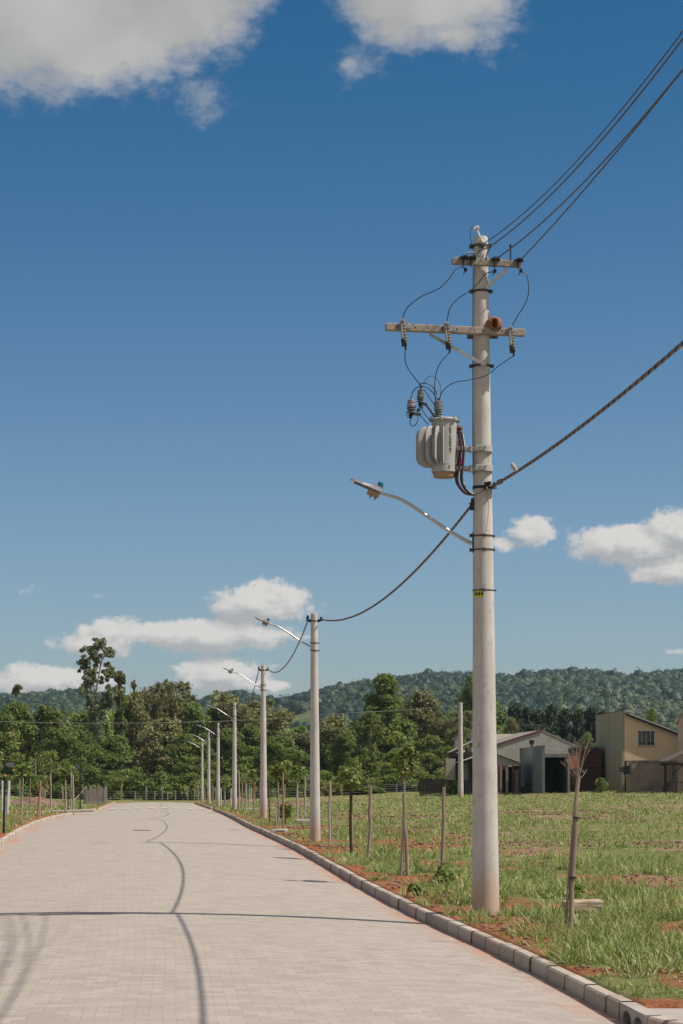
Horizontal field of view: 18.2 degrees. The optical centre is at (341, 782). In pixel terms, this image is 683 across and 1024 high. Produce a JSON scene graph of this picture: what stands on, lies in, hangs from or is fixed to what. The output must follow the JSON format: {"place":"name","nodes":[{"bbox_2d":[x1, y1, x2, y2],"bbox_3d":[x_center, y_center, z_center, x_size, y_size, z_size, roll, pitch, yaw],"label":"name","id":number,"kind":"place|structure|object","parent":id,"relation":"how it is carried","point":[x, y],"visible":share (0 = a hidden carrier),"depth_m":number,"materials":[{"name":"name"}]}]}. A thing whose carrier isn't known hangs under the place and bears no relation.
{"place":"outdoors","nodes":[
{"label":"outdoors","id":0,"kind":"place"},
{"bbox_2d":[0,802,626,1023],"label":"road","id":1,"kind":"structure","parent":0,"point":[153,913],"depth_m":25.52,"materials":[{"name":"concrete"}]},
{"bbox_2d":[0,789,682,1007],"bbox_3d":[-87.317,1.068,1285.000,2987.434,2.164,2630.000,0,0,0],"label":"ground","id":2,"kind":"structure","parent":0,"point":[662,1001],"depth_m":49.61,"materials":[{"name":"green plant"}]},
{"bbox_2d":[0,729,24,774],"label":"leafy tree","id":3,"kind":"object","parent":2,"relation":"on","point":[19,757],"visible":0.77,"depth_m":227.62,"materials":[{"name":"green plant"}]},
{"bbox_2d":[12,760,32,814],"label":"sapling","id":4,"kind":"object","parent":2,"relation":"on","point":[24,768],"visible":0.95,"depth_m":77.67,"materials":[{"name":"green plant"}]},
{"bbox_2d":[0,772,49,796],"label":"undergrowth bush","id":5,"kind":"object","parent":2,"relation":"on","point":[15,788],"visible":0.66,"depth_m":212.56,"materials":[{"name":"green plant"}]},
{"bbox_2d":[0,702,58,777],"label":"leafy tree","id":6,"kind":"object","parent":2,"relation":"on","point":[13,714],"visible":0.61,"depth_m":232.81,"materials":[{"name":"green plant"}]},
{"bbox_2d":[10,797,69,805],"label":"dirt pile","id":7,"kind":"object","parent":2,"relation":"on","point":[34,801],"visible":0.5,"depth_m":153.50,"materials":[{"name":"beige soil"}]},
{"bbox_2d":[7,704,84,789],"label":"leafy tree","id":8,"kind":"object","parent":2,"relation":"on","point":[45,713],"visible":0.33,"depth_m":237.10,"materials":[{"name":"green plant"}]},
{"bbox_2d":[37,750,61,772],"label":"sapling","id":9,"kind":"object","parent":2,"relation":"on","point":[51,763],"visible":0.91,"depth_m":116.09,"materials":[{"name":"green plant"}]},
{"bbox_2d":[0,802,115,846],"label":"kerb","id":10,"kind":"structure","parent":2,"relation":"on","point":[6,838],"depth_m":76.41,"materials":[{"name":"concrete"}]},
{"bbox_2d":[33,726,90,781],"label":"leafy tree","id":11,"kind":"object","parent":2,"relation":"on","point":[64,733],"visible":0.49,"depth_m":225.29,"materials":[{"name":"green plant"}]},
{"bbox_2d":[43,767,81,798],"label":"undergrowth bush","id":12,"kind":"object","parent":2,"relation":"on","point":[57,787],"visible":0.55,"depth_m":213.57,"materials":[{"name":"green plant"}]},
{"bbox_2d":[71,710,103,765],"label":"leafy tree","id":13,"kind":"object","parent":2,"relation":"on","point":[80,722],"visible":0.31,"depth_m":245.18,"materials":[{"name":"green plant"}]},
{"bbox_2d":[74,765,111,799],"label":"undergrowth bush","id":14,"kind":"object","parent":2,"relation":"on","point":[91,773],"visible":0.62,"depth_m":214.19,"materials":[{"name":"green plant"}]},
{"bbox_2d":[84,786,105,803],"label":"picket gate","id":15,"kind":"structure","parent":2,"relation":"on","point":[101,795],"depth_m":174.79,"materials":[{"name":"grey wood"}]},
{"bbox_2d":[75,637,124,772],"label":"gum tree","id":16,"kind":"object","parent":2,"relation":"on","point":[90,679],"visible":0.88,"depth_m":231.79,"materials":[{"name":"green plant"}]},
{"bbox_2d":[92,775,123,799],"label":"undergrowth bush","id":17,"kind":"object","parent":2,"relation":"on","point":[107,781],"visible":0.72,"depth_m":213.42,"materials":[{"name":"green plant"}]},
{"bbox_2d":[81,735,147,797],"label":"leafy tree","id":18,"kind":"object","parent":2,"relation":"on","point":[113,746],"visible":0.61,"depth_m":223.11,"materials":[{"name":"green plant"}]},
{"bbox_2d":[113,671,128,770],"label":"creeper tree","id":19,"kind":"object","parent":2,"relation":"on","point":[120,721],"visible":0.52,"depth_m":235.72,"materials":[{"name":"green plant"}]},
{"bbox_2d":[109,769,134,797],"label":"undergrowth bush","id":20,"kind":"object","parent":2,"relation":"on","point":[125,774],"visible":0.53,"depth_m":217.85,"materials":[{"name":"green plant"}]},
{"bbox_2d":[111,691,157,777],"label":"leafy tree","id":21,"kind":"object","parent":2,"relation":"on","point":[135,705],"visible":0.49,"depth_m":239.18,"materials":[{"name":"green plant"}]},
{"bbox_2d":[125,772,148,797],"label":"undergrowth bush","id":22,"kind":"object","parent":2,"relation":"on","point":[139,780],"visible":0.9,"depth_m":216.68,"materials":[{"name":"green plant"}]},
{"bbox_2d":[129,680,177,766],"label":"leafy tree","id":23,"kind":"object","parent":2,"relation":"on","point":[152,698],"visible":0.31,"depth_m":251.70,"materials":[{"name":"green plant"}]},
{"bbox_2d":[141,770,178,799],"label":"undergrowth bush","id":24,"kind":"object","parent":2,"relation":"on","point":[154,781],"visible":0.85,"depth_m":212.49,"materials":[{"name":"green plant"}]},
{"bbox_2d":[127,716,194,780],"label":"leafy tree","id":25,"kind":"object","parent":2,"relation":"on","point":[165,732],"visible":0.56,"depth_m":235.06,"materials":[{"name":"green plant"}]},
{"bbox_2d":[147,678,196,765],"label":"leafy tree","id":26,"kind":"object","parent":2,"relation":"on","point":[174,708],"visible":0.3,"depth_m":255.34,"materials":[{"name":"green plant"}]},
{"bbox_2d":[155,733,216,785],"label":"leafy tree","id":27,"kind":"object","parent":2,"relation":"on","point":[186,756],"visible":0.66,"depth_m":225.02,"materials":[{"name":"green plant"}]},
{"bbox_2d":[172,771,212,799],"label":"undergrowth bush","id":28,"kind":"object","parent":2,"relation":"on","point":[192,782],"visible":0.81,"depth_m":212.80,"materials":[{"name":"green plant"}]},
{"bbox_2d":[171,701,215,777],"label":"leafy tree","id":29,"kind":"object","parent":2,"relation":"on","point":[192,713],"visible":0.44,"depth_m":249.15,"materials":[{"name":"green plant"}]},
{"bbox_2d":[206,732,210,803],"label":"utility pole","id":30,"kind":"object","parent":2,"relation":"on","point":[208,780],"visible":0.95,"depth_m":178.92,"materials":[{"name":"concrete"}]},
{"bbox_2d":[0,779,418,800],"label":"wire fence","id":31,"kind":"object","parent":2,"relation":"on","point":[162,798],"visible":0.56,"depth_m":208.94,"materials":[{"name":"metal"}]},
{"bbox_2d":[215,723,220,806],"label":"utility pole","id":32,"kind":"object","parent":2,"relation":"on","point":[218,774],"visible":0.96,"depth_m":152.52,"materials":[{"name":"concrete"}]},
{"bbox_2d":[198,690,254,776],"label":"leafy tree","id":33,"kind":"object","parent":2,"relation":"on","point":[222,701],"visible":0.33,"depth_m":260.75,"materials":[{"name":"green plant"}]},
{"bbox_2d":[197,727,257,795],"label":"leafy tree","id":34,"kind":"object","parent":2,"relation":"on","point":[225,735],"visible":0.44,"depth_m":229.24,"materials":[{"name":"green plant"}]},
{"bbox_2d":[231,702,237,809],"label":"utility pole","id":35,"kind":"object","parent":2,"relation":"on","point":[234,778],"visible":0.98,"depth_m":118.49,"materials":[{"name":"concrete"}]},
{"bbox_2d":[227,770,259,798],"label":"undergrowth bush","id":36,"kind":"object","parent":2,"relation":"on","point":[250,782],"visible":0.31,"depth_m":212.45,"materials":[{"name":"green plant"}]},
{"bbox_2d":[230,723,260,773],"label":"leafy tree","id":37,"kind":"object","parent":2,"relation":"on","point":[250,730],"visible":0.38,"depth_m":239.19,"materials":[{"name":"green plant"}]},
{"bbox_2d":[1,707,505,790],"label":"woodland","id":38,"kind":"object","parent":2,"relation":"on","point":[109,730],"visible":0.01,"depth_m":283.60,"materials":[{"name":"green plant"}]},
{"bbox_2d":[231,698,294,764],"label":"leafy tree","id":39,"kind":"object","parent":2,"relation":"on","point":[278,724],"visible":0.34,"depth_m":260.33,"materials":[{"name":"green plant"}]},
{"bbox_2d":[258,665,268,817],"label":"utility pole","id":40,"kind":"object","parent":2,"relation":"on","point":[263,780],"visible":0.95,"depth_m":83.52,"materials":[{"name":"concrete"}]},
{"bbox_2d":[242,735,309,784],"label":"leafy tree","id":41,"kind":"object","parent":2,"relation":"on","point":[276,751],"visible":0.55,"depth_m":227.23,"materials":[{"name":"green plant"}]},
{"bbox_2d":[268,762,286,825],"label":"sapling","id":42,"kind":"object","parent":2,"relation":"on","point":[278,768],"visible":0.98,"depth_m":70.35,"materials":[{"name":"green plant"}]},
{"bbox_2d":[267,769,291,797],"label":"undergrowth bush","id":43,"kind":"object","parent":2,"relation":"on","point":[270,781],"visible":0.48,"depth_m":213.08,"materials":[{"name":"green plant"}]},
{"bbox_2d":[286,763,307,812],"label":"sapling","id":44,"kind":"object","parent":2,"relation":"on","point":[296,769],"visible":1,"depth_m":81.89,"materials":[{"name":"green plant"}]},
{"bbox_2d":[285,771,309,796],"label":"undergrowth bush","id":45,"kind":"object","parent":2,"relation":"on","point":[291,784],"visible":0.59,"depth_m":211.55,"materials":[{"name":"green plant"}]},
{"bbox_2d":[286,731,327,769],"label":"leafy tree","id":46,"kind":"object","parent":2,"relation":"on","point":[302,740],"visible":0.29,"depth_m":249.35,"materials":[{"name":"green plant"}]},
{"bbox_2d":[306,613,321,841],"bbox_3d":[-0.705,-1.240,56.001,0.414,6.381,0.306,0,0,18],"label":"utility pole","id":47,"kind":"object","parent":2,"relation":"on","point":[314,772],"visible":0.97,"depth_m":55.90,"materials":[{"name":"concrete"}]},
{"bbox_2d":[302,714,357,772],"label":"leafy tree","id":48,"kind":"object","parent":2,"relation":"on","point":[334,723],"visible":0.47,"depth_m":248.95,"materials":[{"name":"green plant"}]},
{"bbox_2d":[321,780,340,843],"bbox_3d":[-0.280,0.807,54.326,0.457,1.733,0.629,0,0,32],"label":"sapling","id":49,"kind":"object","parent":2,"relation":"on","point":[326,789],"visible":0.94,"depth_m":54.29,"materials":[{"name":"green plant"}]},
{"bbox_2d":[324,732,368,777],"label":"leafy tree","id":50,"kind":"object","parent":2,"relation":"on","point":[348,744],"visible":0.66,"depth_m":237.41,"materials":[{"name":"green plant"}]},
{"bbox_2d":[335,756,361,851],"bbox_3d":[0.162,0.560,48.968,0.630,2.345,0.674,0,0,0],"label":"sapling","id":51,"kind":"object","parent":2,"relation":"on","point":[349,780],"visible":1,"depth_m":48.96,"materials":[{"name":"green plant"}]},
{"bbox_2d":[349,791,352,852],"bbox_3d":[0.219,0.988,48.995,0.097,1.591,0.104,0,0,0],"label":"wooden stake","id":52,"kind":"object","parent":2,"relation":"on","point":[350,817],"visible":0.84,"depth_m":48.97,"materials":[{"name":"brown wood"}]},
{"bbox_2d":[340,778,386,794],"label":"undergrowth bush","id":53,"kind":"object","parent":2,"relation":"on","point":[365,782],"visible":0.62,"depth_m":211.94,"materials":[{"name":"green plant"}]},
{"bbox_2d":[367,786,371,857],"bbox_3d":[0.616,0.949,46.602,0.096,1.721,0.089,1,0,0],"label":"wooden stake","id":54,"kind":"object","parent":2,"relation":"on","point":[369,821],"visible":0.82,"depth_m":46.58,"materials":[{"name":"brown wood"}]},
{"bbox_2d":[353,710,390,779],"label":"leafy tree","id":55,"kind":"object","parent":2,"relation":"on","point":[364,748],"visible":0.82,"depth_m":239.40,"materials":[{"name":"green plant"}]},
{"bbox_2d":[340,673,431,776],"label":"pointed tree","id":56,"kind":"object","parent":2,"relation":"on","point":[385,687],"visible":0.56,"depth_m":244.69,"materials":[{"name":"green plant"}]},
{"bbox_2d":[367,748,424,788],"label":"leafy tree","id":57,"kind":"object","parent":2,"relation":"on","point":[387,762],"visible":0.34,"depth_m":221.42,"materials":[{"name":"green plant"}]},
{"bbox_2d":[382,768,418,791],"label":"undergrowth bush","id":58,"kind":"object","parent":2,"relation":"on","point":[392,780],"visible":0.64,"depth_m":215.86,"materials":[{"name":"green plant"}]},
{"bbox_2d":[386,731,419,875],"bbox_3d":[1.167,0.448,39.817,0.599,2.800,0.607,0,0,16],"label":"sapling","id":59,"kind":"object","parent":2,"relation":"on","point":[404,755],"visible":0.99,"depth_m":39.75,"materials":[{"name":"green plant"}]},
{"bbox_2d":[402,795,409,875],"bbox_3d":[1.196,1.068,39.804,0.087,1.664,0.076,-3,-1,0],"label":"wooden stake","id":60,"kind":"object","parent":2,"relation":"on","point":[406,843],"visible":0.89,"depth_m":39.78,"materials":[{"name":"brown wood"}]},
{"bbox_2d":[195,802,633,1019],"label":"kerb","id":61,"kind":"structure","parent":2,"relation":"on","point":[597,996],"depth_m":25.92,"materials":[{"name":"concrete"}]},
{"bbox_2d":[395,688,445,768],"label":"leafy tree","id":62,"kind":"object","parent":2,"relation":"on","point":[419,699],"visible":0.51,"depth_m":266.85,"materials":[{"name":"green plant"}]},
{"bbox_2d":[412,735,454,774],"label":"leafy tree","id":63,"kind":"object","parent":2,"relation":"on","point":[435,754],"visible":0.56,"depth_m":225.14,"materials":[{"name":"green plant"}]},
{"bbox_2d":[419,779,447,794],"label":"plank fence","id":64,"kind":"object","parent":2,"relation":"on","point":[431,786],"visible":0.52,"depth_m":195.98,"materials":[{"name":"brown wood"}]},
{"bbox_2d":[440,787,445,866],"bbox_3d":[1.808,1.005,37.998,0.078,1.837,0.090,1,1,0],"label":"wooden stake","id":65,"kind":"object","parent":2,"relation":"on","point":[443,828],"visible":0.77,"depth_m":37.97,"materials":[{"name":"brown wood"}]},
{"bbox_2d":[213,791,682,975],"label":"dirt clods","id":66,"kind":"object","parent":2,"relation":"on","point":[504,928],"visible":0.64,"depth_m":54.57,"materials":[{"name":"brown soil"}]},
{"bbox_2d":[428,710,472,766],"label":"leafy tree","id":67,"kind":"object","parent":2,"relation":"on","point":[450,724],"visible":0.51,"depth_m":265.00,"materials":[{"name":"green plant"}]},
{"bbox_2d":[385,225,528,913],"bbox_3d":[1.597,-2.840,29.893,2.030,9.954,0.537,0,0,-11],"label":"utility pole","id":68,"kind":"object","parent":2,"relation":"on","point":[485,855],"visible":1,"depth_m":29.87,"materials":[{"name":"concrete"}]},
{"bbox_2d":[321,506,469,620],"bbox_3d":[0.656,-3.905,42.975,0.044,0.774,26.160,0,0,-5],"label":"power cable","id":69,"kind":"object","parent":68,"relation":"attached to","point":[429,555],"visible":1,"depth_m":36.41,"materials":[{"name":"black rubber"}]},
{"bbox_2d":[350,479,473,552],"bbox_3d":[0.994,-3.738,29.897,1.748,1.016,0.230,0,0,-3],"label":"street lamp","id":70,"kind":"object","parent":68,"relation":"attached to","point":[374,490],"visible":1,"depth_m":29.89,"materials":[{"name":"metal"}]},
{"bbox_2d":[404,350,512,495],"bbox_3d":[1.607,-4.997,29.936,1.555,1.996,0.512,0,0,-8],"label":"transformer","id":71,"kind":"object","parent":68,"relation":"attached to","point":[441,449],"visible":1,"depth_m":29.81,"materials":[{"name":"grey paint"}]},
{"bbox_2d":[484,30,682,243],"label":"power line","id":72,"kind":"object","parent":68,"relation":"attached to","point":[595,139],"visible":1,"depth_m":22.27,"materials":[{"name":"grey metal"}]},
{"bbox_2d":[489,38,682,246],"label":"power line","id":73,"kind":"object","parent":68,"relation":"attached to","point":[640,93],"visible":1,"depth_m":22.41,"materials":[{"name":"grey metal"}]},
{"bbox_2d":[491,341,682,487],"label":"power cable","id":74,"kind":"object","parent":68,"relation":"attached to","point":[631,386],"visible":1,"depth_m":22.01,"materials":[{"name":"black rubber"}]},
{"bbox_2d":[494,68,682,259],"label":"power line","id":75,"kind":"object","parent":68,"relation":"attached to","point":[637,123],"visible":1,"depth_m":22.73,"materials":[{"name":"grey metal"}]},
{"bbox_2d":[521,71,682,259],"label":"power line","id":76,"kind":"object","parent":68,"relation":"attached to","point":[596,174],"visible":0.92,"depth_m":24.68,"materials":[{"name":"grey metal"}]},
{"bbox_2d":[455,702,462,797],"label":"utility pole","id":77,"kind":"object","parent":2,"relation":"on","point":[460,757],"visible":0.95,"depth_m":170.84,"materials":[{"name":"concrete"}]},
{"bbox_2d":[0,705,458,722],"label":"power line","id":78,"kind":"object","parent":77,"relation":"attached to","point":[260,719],"visible":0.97,"depth_m":179.36,"materials":[{"name":"rubber"}]},
{"bbox_2d":[447,733,472,794],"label":"dark house","id":79,"kind":"structure","parent":2,"relation":"on","point":[467,753],"depth_m":186.30,"materials":[{"name":"grey paint"}]},
{"bbox_2d":[444,673,505,739],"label":"leafy tree","id":80,"kind":"object","parent":2,"relation":"on","point":[466,696],"visible":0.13,"depth_m":299.53,"materials":[{"name":"green plant"}]},
{"bbox_2d":[455,753,521,793],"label":"shed","id":81,"kind":"structure","parent":2,"relation":"on","point":[508,779],"depth_m":181.00,"materials":[{"name":"grey paint"}]},
{"bbox_2d":[502,717,520,733],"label":"leafy tree","id":82,"kind":"object","parent":2,"relation":"on","point":[513,728],"visible":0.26,"depth_m":239.72,"materials":[{"name":"green plant"}]},
{"bbox_2d":[456,729,575,766],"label":"gabled house","id":83,"kind":"structure","parent":2,"relation":"on","point":[509,746],"depth_m":199.95,"materials":[{"name":"grey paint"}]},
{"bbox_2d":[506,702,526,732],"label":"dark conifer","id":84,"kind":"object","parent":2,"relation":"on","point":[514,710],"visible":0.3,"depth_m":335.45,"materials":[{"name":"green plant"}]},
{"bbox_2d":[529,708,550,732],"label":"dark conifer","id":85,"kind":"object","parent":2,"relation":"on","point":[538,717],"visible":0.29,"depth_m":329.51,"materials":[{"name":"green plant"}]},
{"bbox_2d":[519,740,569,793],"bbox_3d":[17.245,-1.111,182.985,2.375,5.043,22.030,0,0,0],"label":"garage","id":86,"kind":"structure","parent":2,"relation":"on","point":[542,771],"depth_m":178.00,"materials":[{"name":"grey paint"}]},
{"bbox_2d":[544,704,560,735],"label":"dark conifer","id":87,"kind":"object","parent":2,"relation":"on","point":[551,715],"visible":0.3,"depth_m":335.39,"materials":[{"name":"green plant"}]},
{"bbox_2d":[557,707,574,744],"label":"dark conifer","id":88,"kind":"object","parent":2,"relation":"on","point":[565,716],"visible":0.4,"depth_m":341.11,"materials":[{"name":"green plant"}]},
{"bbox_2d":[568,776,579,931],"bbox_3d":[2.860,0.963,26.295,0.085,2.074,0.097,3,0,0],"label":"wooden stake","id":89,"kind":"object","parent":2,"relation":"on","point":[572,873],"visible":0.85,"depth_m":26.27,"materials":[{"name":"brown wood"}]},
{"bbox_2d":[561,738,593,927],"bbox_3d":[2.887,0.615,26.349,0.459,2.385,0.428,0,0,-12],"label":"dead sapling","id":90,"kind":"object","parent":2,"relation":"on","point":[576,773],"visible":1,"depth_m":26.29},
{"bbox_2d":[570,709,586,745],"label":"dark conifer","id":91,"kind":"object","parent":2,"relation":"on","point":[578,731],"visible":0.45,"depth_m":329.48,"materials":[{"name":"green plant"}]},
{"bbox_2d":[561,899,602,912],"bbox_3d":[3.420,1.752,30.301,0.554,0.165,0.314,-2,2,-6],"label":"concrete block","id":92,"kind":"object","parent":2,"relation":"on","point":[579,903],"depth_m":30.16,"materials":[{"name":"beige concrete"}]},
{"bbox_2d":[568,746,602,789],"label":"brick building","id":93,"kind":"structure","parent":2,"relation":"on","point":[592,765],"depth_m":186.00,"materials":[{"name":"red brick"}]},
{"bbox_2d":[583,705,597,743],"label":"dark conifer","id":94,"kind":"object","parent":2,"relation":"on","point":[590,714],"visible":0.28,"depth_m":335.86,"materials":[{"name":"green plant"}]},
{"bbox_2d":[596,693,677,791],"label":"yellow house","id":95,"kind":"structure","parent":2,"relation":"on","point":[622,736],"depth_m":175.01,"materials":[{"name":"paint"}]},
{"bbox_2d":[638,731,654,745],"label":"window","id":96,"kind":"structure","parent":95,"relation":"in","point":[645,738],"depth_m":175.12,"materials":[{"name":"grey glass"}]},
{"bbox_2d":[626,760,677,791],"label":"garden wall","id":97,"kind":"structure","parent":2,"relation":"on","point":[646,775],"depth_m":172.00,"materials":[{"name":"concrete"}]},
{"bbox_2d":[647,1016,682,1023],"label":"kerb","id":98,"kind":"structure","parent":2,"relation":"on","point":[657,1020],"depth_m":16.71,"materials":[{"name":"concrete"}]},
{"bbox_2d":[658,750,682,792],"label":"carport","id":99,"kind":"object","parent":2,"relation":"on","point":[673,757],"visible":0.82,"depth_m":160.72,"materials":[{"name":"brown wood"}]},
{"bbox_2d":[676,712,682,790],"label":"pink building","id":100,"kind":"structure","parent":2,"relation":"on","point":[679,722],"depth_m":165.97,"materials":[{"name":"paint"}]},
{"bbox_2d":[0,0,682,699],"label":"sky","id":101,"kind":"structure","parent":0,"point":[216,215],"materials":[{"name":"blue"}]},
{"bbox_2d":[290,696,667,723],"bbox_3d":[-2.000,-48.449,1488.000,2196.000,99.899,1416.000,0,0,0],"label":"hill","id":102,"kind":"structure","parent":0,"point":[306,717],"depth_m":1348.03,"materials":[{"name":"green plant"}]},
{"bbox_2d":[0,665,682,744],"bbox_3d":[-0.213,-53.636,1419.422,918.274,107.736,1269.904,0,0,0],"label":"hillside forest","id":103,"kind":"object","parent":102,"relation":"on","point":[639,693],"visible":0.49,"depth_m":1439.05,"materials":[{"name":"green plant"}]},
{"bbox_2d":[648,1008,682,1020],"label":"pavement","id":104,"kind":"structure","parent":0,"point":[675,1013],"depth_m":17.44,"materials":[{"name":"concrete"}]},
{"bbox_2d":[620,1002,660,1023],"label":"storm drain","id":105,"kind":"object","parent":104,"relation":"on","point":[633,1013],"visible":0.67,"depth_m":17.44,"materials":[{"name":"concrete"}]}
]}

